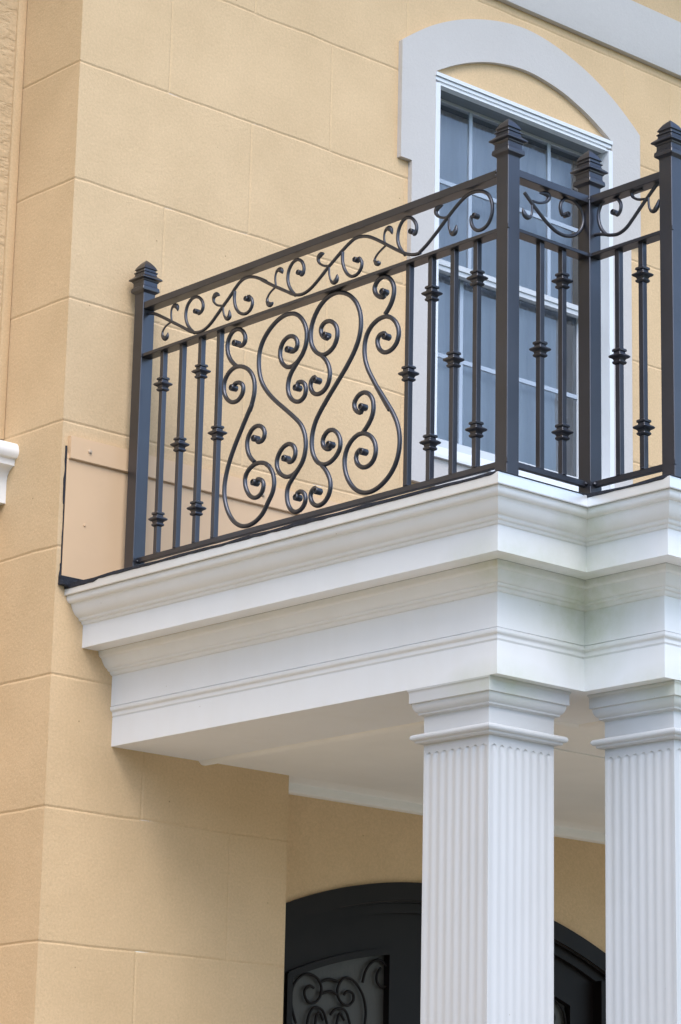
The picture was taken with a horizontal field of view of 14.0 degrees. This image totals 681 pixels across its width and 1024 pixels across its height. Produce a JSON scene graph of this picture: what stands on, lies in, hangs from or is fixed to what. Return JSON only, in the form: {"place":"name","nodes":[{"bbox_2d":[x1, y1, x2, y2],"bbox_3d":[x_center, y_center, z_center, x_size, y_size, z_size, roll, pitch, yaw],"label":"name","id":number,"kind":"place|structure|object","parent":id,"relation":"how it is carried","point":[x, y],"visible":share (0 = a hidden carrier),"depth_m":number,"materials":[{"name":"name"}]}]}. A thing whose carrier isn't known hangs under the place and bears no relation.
{"place":"outdoors","nodes":[
{"label":"outdoors","id":0,"kind":"place"},
{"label":"path","id":1,"kind":"structure","parent":0,"visible":0},
{"bbox_2d":[407,675,570,1023],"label":"fluted column","id":2,"kind":"structure","parent":1,"relation":"on","point":[489,742],"depth_m":8.76,"materials":[{"name":"white paint"}]},
{"bbox_2d":[587,680,680,1023],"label":"fluted column","id":3,"kind":"structure","parent":1,"relation":"on","point":[640,743],"depth_m":8.77,"materials":[{"name":"white paint"}]},
{"label":"ground","id":4,"kind":"structure","parent":0,"visible":0},
{"bbox_2d":[0,0,680,1023],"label":"house","id":5,"kind":"structure","parent":4,"relation":"on","point":[178,144],"depth_m":10.74,"materials":[{"name":"beige paint"}]},
{"bbox_2d":[59,436,353,579],"bbox_3d":[0.582,0.387,11.569,4.309,0.567,0.028,14,-20,-40],"label":"wall flashing panel","id":6,"kind":"object","parent":5,"relation":"attached to","point":[95,480],"visible":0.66,"depth_m":10.36,"materials":[{"name":"beige paint"}]},
{"bbox_2d":[58,470,680,843],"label":"portico","id":7,"kind":"structure","parent":5,"relation":"attached to","point":[323,651],"depth_m":9.21,"materials":[{"name":"white paint"}]},
{"bbox_2d":[124,119,680,567],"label":"balcony railing","id":8,"kind":"object","parent":7,"relation":"on","point":[508,177],"visible":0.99,"depth_m":9.30,"materials":[{"name":"black metal"}]},
{"bbox_2d":[283,882,605,1023],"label":"entrance door","id":9,"kind":"structure","parent":5,"relation":"attached to","point":[352,955],"depth_m":11.05,"materials":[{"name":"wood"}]},
{"bbox_2d":[283,914,421,1023],"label":"door leaf","id":10,"kind":"structure","parent":9,"relation":"in","point":[366,969],"depth_m":10.99,"materials":[{"name":"wood"}]},
{"bbox_2d":[554,956,592,1023],"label":"door leaf","id":11,"kind":"structure","parent":9,"relation":"in","point":[573,991],"depth_m":11.78,"materials":[{"name":"wood"}]},
{"bbox_2d":[397,19,640,491],"bbox_3d":[0.737,-1.067,12.207,1.508,2.229,0.251,14,-20,-40],"label":"window","id":12,"kind":"structure","parent":5,"relation":"attached to","point":[467,88],"depth_m":12.31,"materials":[{"name":"grey paint"}]}
]}

